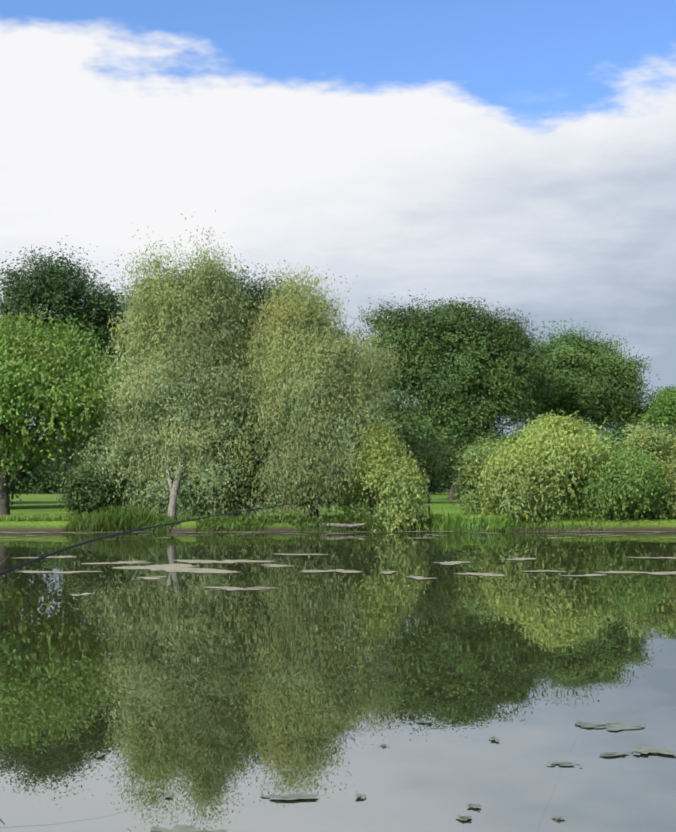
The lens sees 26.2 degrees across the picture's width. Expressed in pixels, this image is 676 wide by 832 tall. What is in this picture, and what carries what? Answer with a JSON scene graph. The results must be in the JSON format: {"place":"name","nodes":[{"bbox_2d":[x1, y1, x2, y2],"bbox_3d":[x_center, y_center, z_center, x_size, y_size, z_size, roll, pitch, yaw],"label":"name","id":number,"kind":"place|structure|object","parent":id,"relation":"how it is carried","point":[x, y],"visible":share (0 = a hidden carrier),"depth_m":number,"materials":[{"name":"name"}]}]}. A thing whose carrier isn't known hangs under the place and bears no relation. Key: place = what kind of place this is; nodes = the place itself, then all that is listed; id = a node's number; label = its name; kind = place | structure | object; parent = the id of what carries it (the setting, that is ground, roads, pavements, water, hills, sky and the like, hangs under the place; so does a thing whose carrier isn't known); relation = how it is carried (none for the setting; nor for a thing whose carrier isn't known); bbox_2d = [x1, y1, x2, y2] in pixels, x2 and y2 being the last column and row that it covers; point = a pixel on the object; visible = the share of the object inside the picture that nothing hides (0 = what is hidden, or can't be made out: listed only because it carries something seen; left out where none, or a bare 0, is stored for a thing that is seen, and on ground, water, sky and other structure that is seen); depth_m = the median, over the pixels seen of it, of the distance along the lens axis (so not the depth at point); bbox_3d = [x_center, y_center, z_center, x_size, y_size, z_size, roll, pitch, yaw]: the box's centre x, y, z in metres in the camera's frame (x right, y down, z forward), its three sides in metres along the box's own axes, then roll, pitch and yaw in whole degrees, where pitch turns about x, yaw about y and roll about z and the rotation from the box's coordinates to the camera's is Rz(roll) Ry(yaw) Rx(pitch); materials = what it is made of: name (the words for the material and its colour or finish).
{"place":"outdoors","nodes":[
{"label":"outdoors","id":0,"kind":"place"},
{"bbox_2d":[0,531,675,831],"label":"pond water","id":1,"kind":"structure","parent":0,"point":[294,679],"depth_m":11.37,"materials":[{"name":"green liquid"}]},
{"bbox_2d":[0,749,215,827],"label":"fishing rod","id":2,"kind":"object","parent":1,"relation":"on","point":[82,820],"visible":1,"depth_m":2.95,"materials":[{"name":"black"}]},
{"bbox_2d":[0,531,665,539],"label":"shore scum","id":3,"kind":"object","parent":1,"relation":"on","point":[343,533],"visible":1,"depth_m":58.88,"materials":[{"name":"green plant"}]},
{"bbox_2d":[17,554,675,595],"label":"pale algae mats","id":4,"kind":"object","parent":1,"relation":"on","point":[177,567],"visible":0.96,"depth_m":28.64,"materials":[{"name":"plant"}]},
{"bbox_2d":[96,719,675,831],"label":"dark weed clumps","id":5,"kind":"object","parent":1,"relation":"on","point":[617,726],"visible":0.94,"depth_m":8.13,"materials":[{"name":"plant"}]},
{"bbox_2d":[0,493,675,531],"bbox_3d":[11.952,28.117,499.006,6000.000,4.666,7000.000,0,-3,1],"label":"ground","id":6,"kind":"structure","parent":0,"point":[36,504],"depth_m":61.81,"materials":[{"name":"green plant"}]},
{"bbox_2d":[9,422,40,495],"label":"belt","id":7,"kind":"object","parent":6,"relation":"on","point":[20,478],"depth_m":112.23,"materials":[{"name":"green plant"}]},
{"bbox_2d":[0,335,64,508],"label":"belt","id":8,"kind":"object","parent":6,"relation":"on","point":[22,475],"visible":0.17,"depth_m":95.79,"materials":[{"name":"green plant"}]},
{"bbox_2d":[10,443,88,493],"bbox_3d":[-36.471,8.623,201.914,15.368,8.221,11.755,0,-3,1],"label":"hedge","id":9,"kind":"object","parent":6,"relation":"on","point":[48,488],"visible":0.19,"depth_m":198.84,"materials":[{"name":"green plant"}]},
{"bbox_2d":[0,296,141,516],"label":"tree","id":10,"kind":"object","parent":6,"relation":"on","point":[33,365],"visible":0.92,"depth_m":64.97,"materials":[{"name":"green plant"}]},
{"bbox_2d":[0,238,151,506],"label":"dark tree","id":11,"kind":"object","parent":6,"relation":"on","point":[56,288],"visible":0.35,"depth_m":97.47,"materials":[{"name":"green plant"}]},
{"bbox_2d":[52,456,139,516],"bbox_3d":[-10.572,3.341,64.323,3.982,3.149,3.815,0,-3,1],"label":"shrub","id":12,"kind":"object","parent":6,"relation":"on","point":[79,476],"visible":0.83,"depth_m":63.55,"materials":[{"name":"green plant"}]},
{"bbox_2d":[56,223,228,516],"bbox_3d":[-8.052,-1.454,65.368,10.252,13.611,7.994,0,-3,1],"label":"pale willow","id":13,"kind":"object","parent":6,"relation":"on","point":[144,315],"visible":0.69,"depth_m":63.94,"materials":[{"name":"green plant"}]},
{"bbox_2d":[164,445,187,519],"bbox_3d":[-7.036,2.991,61.917,1.024,3.548,1.888,0,-3,1],"label":"tree trunk","id":14,"kind":"object","parent":6,"relation":"on","point":[172,504],"visible":0.71,"depth_m":61.46,"materials":[{"name":"grey plant"}]},
{"bbox_2d":[91,210,289,518],"bbox_3d":[-6.044,-1.612,64.446,8.340,14.361,8.671,0,-3,1],"label":"pale willow","id":15,"kind":"object","parent":6,"relation":"on","point":[212,329],"visible":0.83,"depth_m":62.87,"materials":[{"name":"green plant"}]},
{"bbox_2d":[120,249,333,420],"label":"dark tree","id":16,"kind":"object","parent":6,"relation":"on","point":[249,291],"visible":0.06,"depth_m":105.50,"materials":[{"name":"green plant"}]},
{"bbox_2d":[193,412,278,518],"bbox_3d":[-4.446,2.448,63.794,4.097,5.109,3.845,0,-3,1],"label":"alder shrub","id":17,"kind":"object","parent":6,"relation":"on","point":[241,493],"visible":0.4,"depth_m":62.63,"materials":[{"name":"green plant"}]},
{"bbox_2d":[205,260,423,526],"bbox_3d":[-1.058,-0.258,64.552,9.980,13.545,9.226,0,-3,1],"label":"weeping willow","id":18,"kind":"object","parent":6,"relation":"on","point":[309,372],"visible":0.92,"depth_m":62.69,"materials":[{"name":"green plant"}]},
{"bbox_2d":[257,367,382,504],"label":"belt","id":19,"kind":"object","parent":6,"relation":"on","point":[325,471],"visible":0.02,"depth_m":115.33,"materials":[{"name":"green plant"}]},
{"bbox_2d":[309,523,364,527],"bbox_3d":[-0.099,4.662,61.606,2.538,0.247,0.288,0,-3,5],"label":"fallen log","id":20,"kind":"object","parent":6,"relation":"on","point":[347,525],"visible":0.54,"depth_m":61.52,"materials":[{"name":"wood"}]},
{"bbox_2d":[0,502,675,531],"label":"bank reeds","id":21,"kind":"object","parent":6,"relation":"on","point":[130,519],"visible":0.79,"depth_m":61.47,"materials":[{"name":"green plant"}]},
{"bbox_2d":[331,415,433,531],"bbox_3d":[1.845,2.940,62.607,4.603,6.059,4.306,0,-3,1],"label":"shrub","id":22,"kind":"object","parent":6,"relation":"on","point":[405,491],"visible":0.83,"depth_m":61.82,"materials":[{"name":"green plant"}]},
{"bbox_2d":[359,385,448,502],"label":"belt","id":23,"kind":"object","parent":6,"relation":"on","point":[409,426],"visible":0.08,"depth_m":123.96,"materials":[{"name":"green plant"}]},
{"bbox_2d":[406,432,466,513],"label":"tree","id":24,"kind":"object","parent":6,"relation":"on","point":[439,459],"visible":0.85,"depth_m":67.02,"materials":[{"name":"green plant"}]},
{"bbox_2d":[422,480,461,492],"bbox_3d":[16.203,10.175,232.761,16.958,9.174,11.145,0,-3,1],"label":"hedge","id":25,"kind":"object","parent":6,"relation":"on","point":[445,490],"depth_m":229.00,"materials":[{"name":"green plant"}]},
{"bbox_2d":[419,446,466,493],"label":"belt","id":26,"kind":"object","parent":6,"relation":"on","point":[441,479],"depth_m":179.85,"materials":[{"name":"green plant"}]},
{"bbox_2d":[351,290,560,499],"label":"tree","id":27,"kind":"object","parent":6,"relation":"on","point":[464,383],"visible":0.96,"depth_m":137.70,"materials":[{"name":"green plant"}]},
{"bbox_2d":[440,432,516,492],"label":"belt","id":28,"kind":"object","parent":6,"relation":"on","point":[462,465],"depth_m":188.95,"materials":[{"name":"green plant"}]},
{"bbox_2d":[440,426,527,516],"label":"shrub","id":29,"kind":"object","parent":6,"relation":"on","point":[470,463],"visible":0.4,"depth_m":65.86,"materials":[{"name":"green plant"}]},
{"bbox_2d":[457,416,620,497],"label":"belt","id":30,"kind":"object","parent":6,"relation":"on","point":[512,436],"depth_m":119.71,"materials":[{"name":"green plant"}]},
{"bbox_2d":[469,410,617,525],"bbox_3d":[9.057,2.688,63.606,6.564,6.109,5.476,0,-3,1],"label":"shrub","id":31,"kind":"object","parent":6,"relation":"on","point":[535,466],"visible":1,"depth_m":62.25,"materials":[{"name":"green plant"}]},
{"bbox_2d":[495,318,661,436],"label":"tree","id":32,"kind":"object","parent":6,"relation":"on","point":[588,374],"visible":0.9,"depth_m":147.14,"materials":[{"name":"green plant"}]},
{"bbox_2d":[555,413,635,517],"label":"shrub","id":33,"kind":"object","parent":6,"relation":"on","point":[607,441],"depth_m":65.32,"materials":[{"name":"green plant"}]},
{"bbox_2d":[564,441,675,523],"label":"shrub","id":34,"kind":"object","parent":6,"relation":"on","point":[628,479],"visible":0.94,"depth_m":61.94,"materials":[{"name":"green plant"}]},
{"bbox_2d":[592,420,675,460],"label":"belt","id":35,"kind":"object","parent":6,"relation":"on","point":[621,432],"visible":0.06,"depth_m":121.99,"materials":[{"name":"green plant"}]},
{"bbox_2d":[595,412,675,516],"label":"shrub","id":36,"kind":"object","parent":6,"relation":"on","point":[647,441],"visible":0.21,"depth_m":65.07,"materials":[{"name":"green plant"}]},
{"bbox_2d":[616,384,675,429],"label":"tree","id":37,"kind":"object","parent":6,"relation":"on","point":[666,405],"visible":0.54,"depth_m":146.04,"materials":[{"name":"green plant"}]},
{"bbox_2d":[638,429,675,520],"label":"shrub","id":38,"kind":"object","parent":6,"relation":"on","point":[671,484],"visible":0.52,"depth_m":62.67,"materials":[{"name":"green plant"}]},
{"bbox_2d":[0,0,675,439],"label":"sky","id":39,"kind":"structure","parent":0,"point":[520,154],"materials":[{"name":"white"}]}
]}

